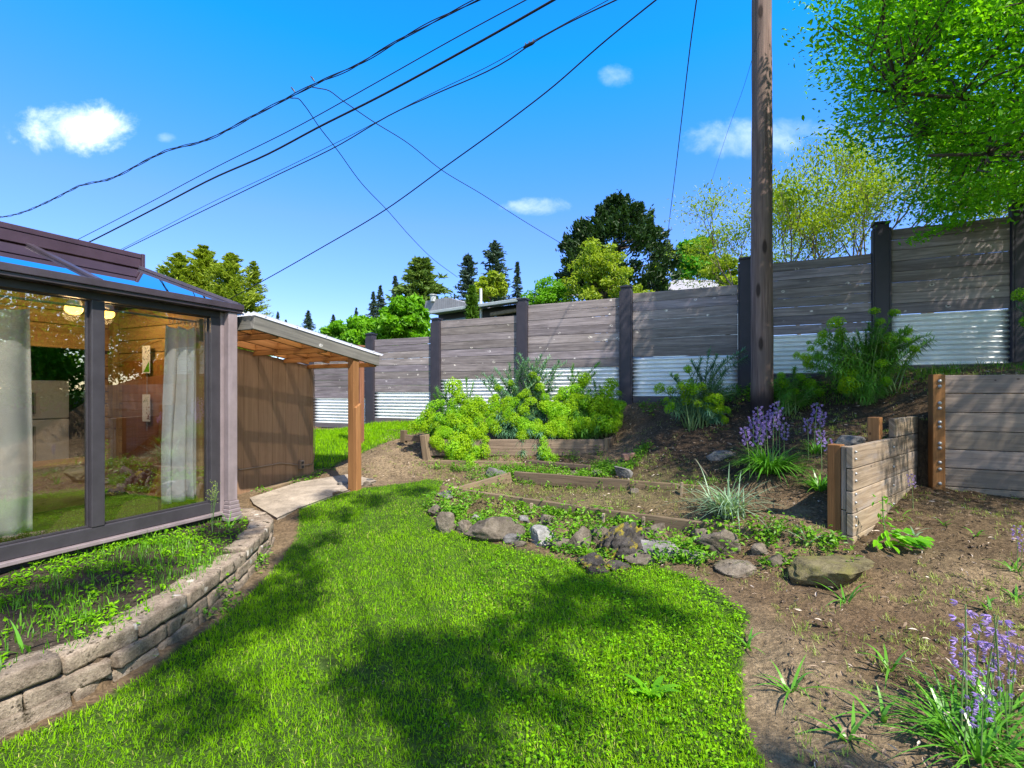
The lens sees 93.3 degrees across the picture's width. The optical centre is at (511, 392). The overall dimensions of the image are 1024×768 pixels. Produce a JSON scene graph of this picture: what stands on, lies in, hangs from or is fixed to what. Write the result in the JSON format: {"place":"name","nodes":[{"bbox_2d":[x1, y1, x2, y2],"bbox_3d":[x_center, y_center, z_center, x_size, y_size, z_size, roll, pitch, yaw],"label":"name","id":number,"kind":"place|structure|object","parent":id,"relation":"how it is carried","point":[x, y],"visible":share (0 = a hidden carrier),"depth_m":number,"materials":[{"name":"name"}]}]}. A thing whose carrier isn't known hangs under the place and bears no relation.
{"place":"outdoors","nodes":[
{"label":"outdoors","id":0,"kind":"place"},
{"bbox_2d":[250,474,376,519],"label":"path","id":1,"kind":"structure","parent":0,"point":[280,503],"depth_m":5.72,"materials":[{"name":"concrete"}]},
{"bbox_2d":[314,419,423,468],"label":"back lawn","id":2,"kind":"structure","parent":0,"point":[332,436],"depth_m":8.68,"materials":[{"name":"green plant"}]},
{"bbox_2d":[0,354,1023,767],"bbox_3d":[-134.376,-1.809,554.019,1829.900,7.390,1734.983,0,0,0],"label":"ground","id":3,"kind":"structure","parent":0,"point":[772,726],"depth_m":3.05,"materials":[{"name":"plant"}]},
{"bbox_2d":[0,221,243,573],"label":"sunroom","id":4,"kind":"structure","parent":3,"relation":"on","point":[80,502],"depth_m":4.52,"materials":[{"name":"glass"}]},
{"bbox_2d":[0,287,87,545],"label":"window frame","id":5,"kind":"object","parent":4,"relation":"in","point":[86,301],"depth_m":3.66,"materials":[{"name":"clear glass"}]},
{"bbox_2d":[31,380,68,460],"bbox_3d":[-5.604,0.479,5.704,0.700,1.238,0.360,0,0,24],"label":"refrigerator","id":6,"kind":"object","parent":4,"relation":"in","point":[50,413],"visible":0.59,"depth_m":5.58,"materials":[{"name":"white metal"}]},
{"bbox_2d":[63,299,82,314],"bbox_3d":[-3.914,-0.849,4.331,0.134,0.302,0.149,0,0,0],"label":"pendant lamp","id":7,"kind":"object","parent":4,"relation":"hanging from","point":[73,310],"visible":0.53,"depth_m":4.29,"materials":[{"name":"beige glass"}]},
{"bbox_2d":[0,295,195,326],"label":"curtain rod","id":8,"kind":"object","parent":4,"relation":"attached to","point":[80,306],"visible":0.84,"depth_m":3.92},
{"bbox_2d":[0,308,32,537],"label":"curtain","id":9,"kind":"object","parent":8,"relation":"hanging from","point":[16,475],"visible":1,"depth_m":3.39,"materials":[{"name":"fabric"}]},
{"bbox_2d":[161,325,195,503],"bbox_3d":[-3.033,0.195,4.480,0.100,1.610,0.354,0,0,24],"label":"curtain","id":10,"kind":"object","parent":8,"relation":"hanging from","point":[178,461],"visible":0.85,"depth_m":4.43,"materials":[{"name":"fabric"}]},
{"bbox_2d":[122,359,163,496],"bbox_3d":[-3.868,0.370,5.101,0.800,1.420,0.024,0,0,24],"label":"door panel","id":11,"kind":"structure","parent":4,"relation":"in","point":[141,440],"depth_m":5.11,"materials":[{"name":"wood"}]},
{"bbox_2d":[142,394,149,421],"bbox_3d":[-3.792,0.160,5.014,0.130,0.280,0.006,0,0,24],"label":"paper picture","id":12,"kind":"object","parent":4,"relation":"attached to","point":[146,407],"visible":1,"depth_m":5.01,"materials":[{"name":"white paper"}]},
{"bbox_2d":[142,346,149,372],"bbox_3d":[-3.792,-0.343,5.014,0.130,0.285,0.006,0,0,24],"label":"paper picture","id":13,"kind":"object","parent":4,"relation":"attached to","point":[145,359],"visible":1,"depth_m":5.01,"materials":[{"name":"white paper"}]},
{"bbox_2d":[105,303,207,523],"bbox_3d":[-3.018,0.160,4.138,0.024,1.724,0.832,0,0,24],"label":"window frame","id":14,"kind":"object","parent":4,"relation":"in","point":[206,318],"depth_m":4.50,"materials":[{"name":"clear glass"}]},
{"bbox_2d":[0,516,247,669],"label":"ground cover plants","id":15,"kind":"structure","parent":3,"relation":"on","point":[141,549],"depth_m":3.08,"materials":[{"name":"plant"}]},
{"bbox_2d":[0,508,274,738],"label":"block retaining wall","id":16,"kind":"structure","parent":3,"relation":"on","point":[44,686],"depth_m":2.57,"materials":[{"name":"stone"}]},
{"bbox_2d":[155,251,206,287],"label":"cedar tree","id":17,"kind":"object","parent":3,"relation":"on","point":[174,269],"visible":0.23,"depth_m":15.30,"materials":[{"name":"green plant"}]},
{"bbox_2d":[82,348,314,493],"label":"wooden shed","id":18,"kind":"structure","parent":3,"relation":"on","point":[275,422],"depth_m":6.25,"materials":[{"name":"brown"}]},
{"bbox_2d":[178,244,224,289],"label":"cedar tree","id":19,"kind":"object","parent":3,"relation":"on","point":[204,255],"visible":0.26,"depth_m":15.75,"materials":[{"name":"green plant"}]},
{"bbox_2d":[197,252,274,356],"bbox_3d":[-9.026,-2.054,15.538,3.105,4.918,2.948,0,0,0],"label":"cedar tree","id":20,"kind":"object","parent":3,"relation":"on","point":[231,281],"visible":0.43,"depth_m":15.24,"materials":[{"name":"green plant"}]},
{"bbox_2d":[243,260,273,356],"bbox_3d":[-8.566,-2.009,15.996,1.810,4.738,1.474,0,0,0],"label":"cedar tree","id":21,"kind":"object","parent":3,"relation":"on","point":[254,281],"visible":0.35,"depth_m":15.94,"materials":[{"name":"green plant"}]},
{"bbox_2d":[237,311,383,490],"bbox_3d":[-2.673,0.284,5.748,1.313,2.123,1.900,0,0,24],"label":"lean to roof","id":22,"kind":"object","parent":3,"relation":"on","point":[258,334],"visible":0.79,"depth_m":5.86,"materials":[{"name":"orange wood"}]},
{"bbox_2d":[318,319,347,380],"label":"leafy shrub","id":23,"kind":"object","parent":3,"relation":"on","point":[335,329],"visible":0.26,"depth_m":14.81,"materials":[{"name":"green plant"}]},
{"bbox_2d":[357,345,364,443],"bbox_3d":[-2.545,0.138,8.100,0.120,1.856,0.120,0,0,24],"label":"red brown post","id":24,"kind":"object","parent":3,"relation":"on","point":[361,385],"visible":0.37,"depth_m":8.06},
{"bbox_2d":[339,314,386,352],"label":"leafy shrub","id":25,"kind":"object","parent":3,"relation":"on","point":[359,327],"visible":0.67,"depth_m":14.08,"materials":[{"name":"green plant"}]},
{"bbox_2d":[366,291,379,318],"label":"fir tree","id":26,"kind":"object","parent":3,"relation":"on","point":[373,309],"visible":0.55,"depth_m":59.86,"materials":[{"name":"green plant"}]},
{"bbox_2d":[375,285,386,316],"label":"fir tree","id":27,"kind":"object","parent":3,"relation":"on","point":[381,303],"visible":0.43,"depth_m":61.84,"materials":[{"name":"green plant"}]},
{"bbox_2d":[0,479,771,767],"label":"lawn","id":28,"kind":"structure","parent":3,"relation":"on","point":[347,655],"depth_m":2.65,"materials":[{"name":"green plant"}]},
{"bbox_2d":[373,292,430,345],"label":"leafy shrub","id":29,"kind":"object","parent":3,"relation":"on","point":[411,319],"visible":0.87,"depth_m":13.61,"materials":[{"name":"green plant"}]},
{"bbox_2d":[385,256,453,364],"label":"pine tree","id":30,"kind":"object","parent":3,"relation":"on","point":[419,277],"visible":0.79,"depth_m":41.18,"materials":[{"name":"green plant"}]},
{"bbox_2d":[435,511,455,532],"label":"rock","id":31,"kind":"object","parent":3,"relation":"on","point":[445,523],"visible":0.78,"depth_m":4.76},
{"bbox_2d":[407,377,490,465],"bbox_3d":[-0.956,0.469,7.586,1.326,1.507,1.256,0,0,0],"label":"spurge shrub","id":32,"kind":"object","parent":3,"relation":"on","point":[459,424],"visible":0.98,"depth_m":7.44,"materials":[{"name":"green plant"}]},
{"bbox_2d":[450,252,479,301],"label":"open fir tree","id":33,"kind":"object","parent":3,"relation":"on","point":[468,273],"visible":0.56,"depth_m":57.64,"materials":[{"name":"green plant"}]},
{"bbox_2d":[464,284,481,356],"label":"arborvitae","id":34,"kind":"object","parent":3,"relation":"on","point":[472,307],"visible":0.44,"depth_m":13.11,"materials":[{"name":"green plant"}]},
{"bbox_2d":[427,460,522,466],"bbox_3d":[-0.550,1.055,7.088,1.425,0.110,0.070,0,0,9],"label":"edging board","id":35,"kind":"object","parent":3,"relation":"on","point":[460,461],"visible":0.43,"depth_m":7.08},
{"bbox_2d":[474,270,508,307],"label":"light green tree","id":36,"kind":"object","parent":3,"relation":"on","point":[491,284],"visible":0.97,"depth_m":25.73,"materials":[{"name":"green plant"}]},
{"bbox_2d":[464,516,525,541],"bbox_3d":[-0.164,1.343,4.617,0.589,0.319,0.248,0,0,-11],"label":"rock","id":37,"kind":"object","parent":3,"relation":"on","point":[493,529],"visible":0.72,"depth_m":4.56,"materials":[{"name":"stone"}]},
{"bbox_2d":[478,240,512,306],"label":"open fir tree","id":38,"kind":"object","parent":3,"relation":"on","point":[495,255],"visible":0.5,"depth_m":57.44,"materials":[{"name":"green plant"}]},
{"bbox_2d":[400,430,617,460],"bbox_3d":[0.029,0.784,7.761,3.700,0.545,1.007,0,0,0],"label":"planter box","id":39,"kind":"object","parent":3,"relation":"on","point":[559,447],"visible":0.73,"depth_m":7.33,"materials":[{"name":"wood"}]},
{"bbox_2d":[473,352,568,461],"bbox_3d":[0.154,0.252,7.710,1.756,1.892,1.405,0,0,0],"label":"spurge shrub","id":40,"kind":"object","parent":39,"relation":"in","point":[520,415],"visible":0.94,"depth_m":7.64,"materials":[{"name":"green plant"}]},
{"bbox_2d":[545,361,626,438],"bbox_3d":[1.183,0.176,7.720,1.389,1.433,0.923,0,0,0],"label":"spurge shrub","id":41,"kind":"object","parent":39,"relation":"in","point":[577,414],"visible":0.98,"depth_m":7.57,"materials":[{"name":"green plant"}]},
{"bbox_2d":[425,288,594,378],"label":"dark house","id":42,"kind":"structure","parent":3,"relation":"on","point":[445,309],"depth_m":20.26,"materials":[{"name":"grey"}]},
{"bbox_2d":[510,261,524,298],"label":"fir tree","id":43,"kind":"object","parent":3,"relation":"on","point":[517,281],"visible":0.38,"depth_m":57.82,"materials":[{"name":"green plant"}]},
{"bbox_2d":[529,524,555,546],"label":"rock","id":44,"kind":"object","parent":3,"relation":"on","point":[539,532],"visible":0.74,"depth_m":4.49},
{"bbox_2d":[520,275,571,304],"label":"feathery shrub","id":45,"kind":"object","parent":3,"relation":"on","point":[546,294],"visible":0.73,"depth_m":16.67,"materials":[{"name":"green plant"}]},
{"bbox_2d":[196,361,912,618],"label":"leafy weeds","id":46,"kind":"object","parent":3,"relation":"on","point":[455,508],"visible":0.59,"depth_m":4.86,"materials":[{"name":"plant"}]},
{"bbox_2d":[524,460,590,469],"bbox_3d":[0.636,1.030,6.899,1.024,0.070,0.070,0,0,31],"label":"edging board","id":47,"kind":"object","parent":3,"relation":"on","point":[574,466],"visible":0.7,"depth_m":6.83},
{"bbox_2d":[567,526,591,551],"bbox_3d":[0.591,1.376,4.375,0.234,0.350,0.161,0,0,25],"label":"rock","id":48,"kind":"object","parent":3,"relation":"on","point":[581,533],"visible":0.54,"depth_m":4.32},
{"bbox_2d":[577,552,609,574],"bbox_3d":[0.672,1.411,3.973,0.224,0.162,0.250,0,0,-11],"label":"rock","id":49,"kind":"object","parent":3,"relation":"on","point":[592,561],"visible":0.9,"depth_m":3.92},
{"bbox_2d":[560,237,633,341],"bbox_3d":[2.844,-2.637,16.023,2.529,4.914,2.167,0,0,0],"label":"tree","id":50,"kind":"object","parent":3,"relation":"on","point":[600,264],"visible":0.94,"depth_m":15.66,"materials":[{"name":"green plant"}]},
{"bbox_2d":[554,189,683,366],"bbox_3d":[4.809,-4.883,21.925,5.831,8.346,5.934,0,0,0],"label":"round tree","id":51,"kind":"object","parent":3,"relation":"on","point":[619,220],"visible":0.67,"depth_m":20.73,"materials":[{"name":"green plant"}]},
{"bbox_2d":[606,560,631,571],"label":"rock","id":52,"kind":"object","parent":3,"relation":"on","point":[615,566],"visible":0.64,"depth_m":3.91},
{"bbox_2d":[449,471,795,536],"bbox_3d":[0.993,1.216,5.425,3.716,0.444,1.099,0,0,27],"label":"planter frame","id":53,"kind":"object","parent":3,"relation":"on","point":[558,480],"visible":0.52,"depth_m":5.58,"materials":[{"name":"wood"}]},
{"bbox_2d":[598,522,651,559],"bbox_3d":[0.988,1.329,4.271,0.446,0.374,0.414,0,0,-30],"label":"rock","id":54,"kind":"object","parent":3,"relation":"on","point":[624,538],"visible":0.66,"depth_m":4.18,"materials":[{"name":"stone"}]},
{"bbox_2d":[624,551,656,566],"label":"rock","id":55,"kind":"object","parent":3,"relation":"on","point":[641,559],"visible":0.74,"depth_m":4.02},
{"bbox_2d":[624,674,680,698],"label":"dandelion plant","id":56,"kind":"object","parent":3,"relation":"on","point":[656,684],"visible":0.95,"depth_m":2.39,"materials":[{"name":"green plant"}]},
{"bbox_2d":[644,523,665,537],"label":"rock","id":57,"kind":"object","parent":3,"relation":"on","point":[660,526],"visible":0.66,"depth_m":4.59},
{"bbox_2d":[640,540,678,561],"bbox_3d":[1.285,1.398,4.186,0.399,0.247,0.251,0,0,0],"label":"rock","id":58,"kind":"object","parent":3,"relation":"on","point":[649,544],"visible":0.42,"depth_m":4.13,"materials":[{"name":"grey stone"}]},
{"bbox_2d":[300,192,1023,427],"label":"wooden fence","id":59,"kind":"object","parent":3,"relation":"on","point":[986,281],"visible":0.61,"depth_m":7.62,"materials":[{"name":"grey paint"}]},
{"bbox_2d":[633,279,737,357],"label":"grey roof house","id":60,"kind":"structure","parent":3,"relation":"on","point":[674,287],"depth_m":26.16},
{"bbox_2d":[361,365,1023,767],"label":"bark chips","id":61,"kind":"object","parent":3,"relation":"on","point":[895,763],"visible":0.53,"depth_m":3.86,"materials":[{"name":"wood"}]},
{"bbox_2d":[361,365,1023,767],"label":"soil tufts","id":62,"kind":"object","parent":3,"relation":"on","point":[925,643],"visible":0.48,"depth_m":3.43,"materials":[{"name":"plant"}]},
{"bbox_2d":[364,367,1023,767],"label":"soil crumbs","id":63,"kind":"object","parent":3,"relation":"on","point":[808,521],"visible":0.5,"depth_m":4.50,"materials":[{"name":"soil"}]},
{"bbox_2d":[671,235,717,279],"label":"round tree","id":64,"kind":"object","parent":3,"relation":"on","point":[693,270],"visible":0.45,"depth_m":31.25,"materials":[{"name":"green plant"}]},
{"bbox_2d":[653,346,749,431],"bbox_3d":[2.755,-0.049,6.887,1.484,1.269,0.672,0,0,0],"label":"spurge shrub","id":65,"kind":"object","parent":3,"relation":"on","point":[707,407],"visible":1,"depth_m":6.88,"materials":[{"name":"green plant"}]},
{"bbox_2d":[694,529,740,555],"bbox_3d":[1.781,1.319,4.155,0.398,0.311,0.188,0,0,0],"label":"rock","id":66,"kind":"object","parent":3,"relation":"on","point":[713,541],"visible":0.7,"depth_m":4.10,"materials":[{"name":"stone"}]},
{"bbox_2d":[651,461,784,529],"bbox_3d":[1.999,0.989,4.726,1.143,0.558,1.329,0,0,-28],"label":"grass clump","id":67,"kind":"object","parent":3,"relation":"on","point":[727,506],"visible":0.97,"depth_m":4.68,"materials":[{"name":"plant"}]},
{"bbox_2d":[706,450,735,460],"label":"rock","id":68,"kind":"object","parent":3,"relation":"on","point":[716,456],"visible":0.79,"depth_m":5.89,"materials":[{"name":"grey stone"}]},
{"bbox_2d":[698,254,748,297],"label":"yellow shrub","id":69,"kind":"object","parent":3,"relation":"on","point":[719,283],"visible":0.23,"depth_m":13.82,"materials":[{"name":"green plant"}]},
{"bbox_2d":[713,559,756,577],"bbox_3d":[1.784,1.406,3.863,0.330,0.130,0.240,0,0,0],"label":"rock","id":70,"kind":"object","parent":3,"relation":"on","point":[737,568],"visible":0.92,"depth_m":3.80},
{"bbox_2d":[751,543,767,554],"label":"rock","id":71,"kind":"object","parent":3,"relation":"on","point":[758,548],"visible":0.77,"depth_m":4.00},
{"bbox_2d":[750,0,773,418],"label":"utility pole","id":72,"kind":"object","parent":3,"relation":"on","point":[762,371],"visible":0.97,"depth_m":6.57,"materials":[{"name":"brown wood"}]},
{"bbox_2d":[0,0,479,217],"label":"overhead wire","id":73,"kind":"object","parent":72,"relation":"attached to","point":[332,75],"visible":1,"depth_m":11.45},
{"bbox_2d":[290,98,457,277],"bbox_3d":[-4.103,-6.626,19.091,0.024,0.944,15.680,0,0,8],"label":"overhead wire","id":74,"kind":"object","parent":73,"relation":"attached to","point":[358,179],"visible":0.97,"depth_m":14.57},
{"bbox_2d":[308,86,561,243],"bbox_3d":[-1.131,-6.820,16.214,0.022,0.654,12.587,0,0,34],"label":"overhead wire","id":75,"kind":"object","parent":73,"relation":"attached to","point":[424,156],"visible":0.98,"depth_m":13.92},
{"bbox_2d":[79,0,525,238],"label":"overhead wire","id":76,"kind":"object","parent":72,"relation":"attached to","point":[329,108],"visible":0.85,"depth_m":10.58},
{"bbox_2d":[89,0,555,241],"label":"overhead wire","id":77,"kind":"object","parent":72,"relation":"attached to","point":[434,66],"visible":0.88,"depth_m":10.29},
{"bbox_2d":[122,0,607,248],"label":"overhead wire","id":78,"kind":"object","parent":72,"relation":"attached to","point":[373,123],"visible":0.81,"depth_m":9.68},
{"bbox_2d":[123,0,616,249],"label":"overhead wire","id":79,"kind":"object","parent":72,"relation":"attached to","point":[393,113],"visible":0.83,"depth_m":9.70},
{"bbox_2d":[229,0,656,299],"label":"overhead wire","id":80,"kind":"object","parent":72,"relation":"attached to","point":[641,11],"visible":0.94,"depth_m":9.29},
{"bbox_2d":[666,0,696,248],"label":"overhead wire","id":81,"kind":"object","parent":72,"relation":"attached to","point":[683,103],"visible":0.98,"depth_m":7.64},
{"bbox_2d":[719,401,824,482],"bbox_3d":[2.833,0.516,5.255,1.348,0.849,1.280,0,0,-17],"label":"bluebell clump","id":82,"kind":"object","parent":3,"relation":"on","point":[761,462],"visible":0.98,"depth_m":5.22,"materials":[{"name":"green plant"}]},
{"bbox_2d":[651,158,895,289],"bbox_3d":[4.916,-2.611,10.102,3.536,3.858,5.150,0,0,-21],"label":"maple tree","id":83,"kind":"object","parent":3,"relation":"on","point":[785,202],"visible":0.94,"depth_m":9.26,"materials":[{"name":"green plant"}]},
{"bbox_2d":[762,554,787,566],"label":"rock","id":84,"kind":"object","parent":3,"relation":"on","point":[776,559],"visible":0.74,"depth_m":3.83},
{"bbox_2d":[773,365,826,415],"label":"spurge shrub","id":85,"kind":"object","parent":3,"relation":"on","point":[796,399],"visible":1,"depth_m":6.39,"materials":[{"name":"green plant"}]},
{"bbox_2d":[751,655,854,712],"bbox_3d":[1.387,1.442,2.388,0.442,0.123,0.368,0,0,0],"label":"strap plant","id":86,"kind":"object","parent":3,"relation":"on","point":[794,685],"visible":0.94,"depth_m":2.43,"materials":[{"name":"green plant"}]},
{"bbox_2d":[788,430,832,491],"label":"bluebell clump","id":87,"kind":"object","parent":3,"relation":"on","point":[819,486],"visible":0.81,"depth_m":4.69,"materials":[{"name":"green plant"}]},
{"bbox_2d":[788,402,842,458],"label":"bluebell clump","id":88,"kind":"object","parent":3,"relation":"on","point":[816,449],"visible":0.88,"depth_m":5.26,"materials":[{"name":"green plant"}]},
{"bbox_2d":[787,555,874,587],"bbox_3d":[2.377,1.395,3.585,0.521,0.329,0.419,0,0,-22],"label":"rock","id":89,"kind":"object","parent":3,"relation":"on","point":[836,570],"visible":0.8,"depth_m":3.53,"materials":[{"name":"stone"}]},
{"bbox_2d":[715,114,957,334],"bbox_3d":[6.672,-3.022,10.293,4.286,4.602,4.131,0,0,0],"label":"maple tree","id":90,"kind":"object","parent":3,"relation":"on","point":[858,174],"visible":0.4,"depth_m":9.64,"materials":[{"name":"green plant"}]},
{"bbox_2d":[796,700,882,755],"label":"strap plant","id":91,"kind":"object","parent":3,"relation":"on","point":[854,728],"visible":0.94,"depth_m":2.11,"materials":[{"name":"green plant"}]},
{"bbox_2d":[813,577,874,608],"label":"strap plant","id":92,"kind":"object","parent":3,"relation":"on","point":[850,597],"visible":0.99,"depth_m":3.32,"materials":[{"name":"green plant"}]},
{"bbox_2d":[834,435,865,445],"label":"rock","id":93,"kind":"object","parent":3,"relation":"on","point":[848,440],"visible":0.76,"depth_m":5.24,"materials":[{"name":"grey stone"}]},
{"bbox_2d":[793,307,940,405],"bbox_3d":[4.402,-0.408,5.979,1.967,1.281,0.671,0,0,0],"label":"spurge shrub","id":94,"kind":"object","parent":3,"relation":"on","point":[871,377],"visible":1,"depth_m":5.98,"materials":[{"name":"green plant"}]},
{"bbox_2d":[826,683,908,722],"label":"strap plant","id":95,"kind":"object","parent":3,"relation":"on","point":[884,716],"visible":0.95,"depth_m":2.21,"materials":[{"name":"green plant"}]},
{"bbox_2d":[827,415,917,543],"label":"retaining wall","id":96,"kind":"structure","parent":3,"relation":"on","point":[877,465],"depth_m":4.26,"materials":[{"name":"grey wood"}]},
{"bbox_2d":[735,100,1018,332],"bbox_3d":[7.802,-3.252,10.623,5.413,4.558,5.745,0,0,-44],"label":"maple tree","id":97,"kind":"object","parent":3,"relation":"on","point":[898,220],"visible":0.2,"depth_m":10.25,"materials":[{"name":"green plant"}]},
{"bbox_2d":[857,642,934,691],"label":"strap plant","id":98,"kind":"object","parent":3,"relation":"on","point":[885,663],"visible":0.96,"depth_m":2.59,"materials":[{"name":"green plant"}]},
{"bbox_2d":[776,359,1023,406],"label":"fence foot grass","id":99,"kind":"structure","parent":3,"relation":"on","point":[932,371],"depth_m":6.09,"materials":[{"name":"plant"}]},
{"bbox_2d":[781,0,1023,246],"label":"overhanging tree","id":100,"kind":"object","parent":3,"relation":"on","point":[907,72],"visible":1,"depth_m":4.96,"materials":[{"name":"green plant"}]},
{"bbox_2d":[872,494,934,552],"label":"broad leaf plant","id":101,"kind":"object","parent":3,"relation":"on","point":[917,542],"visible":1,"depth_m":3.83,"materials":[{"name":"plant"}]},
{"bbox_2d":[849,599,1023,767],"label":"bluebell clump","id":102,"kind":"object","parent":3,"relation":"on","point":[955,706],"visible":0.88,"depth_m":2.13,"materials":[{"name":"green plant"}]},
{"bbox_2d":[864,667,1023,767],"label":"bluebell clump","id":103,"kind":"object","parent":3,"relation":"on","point":[982,754],"visible":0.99,"depth_m":1.99,"materials":[{"name":"green plant"}]},
{"bbox_2d":[898,92,1021,313],"bbox_3d":[9.277,-3.288,9.249,3.424,4.665,4.340,0,0,39],"label":"maple tree","id":104,"kind":"object","parent":3,"relation":"on","point":[1004,212],"visible":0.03,"depth_m":9.74,"materials":[{"name":"green plant"}]},
{"bbox_2d":[901,614,1023,744],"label":"bluebell clump","id":105,"kind":"object","parent":3,"relation":"on","point":[1010,687],"visible":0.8,"depth_m":2.20,"materials":[{"name":"green plant"}]},
{"bbox_2d":[928,374,1023,497],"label":"tall retaining wall","id":106,"kind":"structure","parent":3,"relation":"on","point":[1003,423],"depth_m":4.99,"materials":[{"name":"grey wood"}]},
{"bbox_2d":[1000,525,1023,601],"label":"bluebell clump","id":107,"kind":"object","parent":3,"relation":"on","point":[1016,587],"visible":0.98,"depth_m":3.23,"materials":[{"name":"purple plant"}]},
{"bbox_2d":[1010,287,1023,343],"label":"spurge shrub","id":108,"kind":"object","parent":3,"relation":"on","point":[1019,297],"visible":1,"depth_m":5.70,"materials":[{"name":"green plant"}]},
{"bbox_2d":[0,0,1023,358],"label":"sky","id":109,"kind":"structure","parent":0,"point":[91,90],"materials":[{"name":"blue"}]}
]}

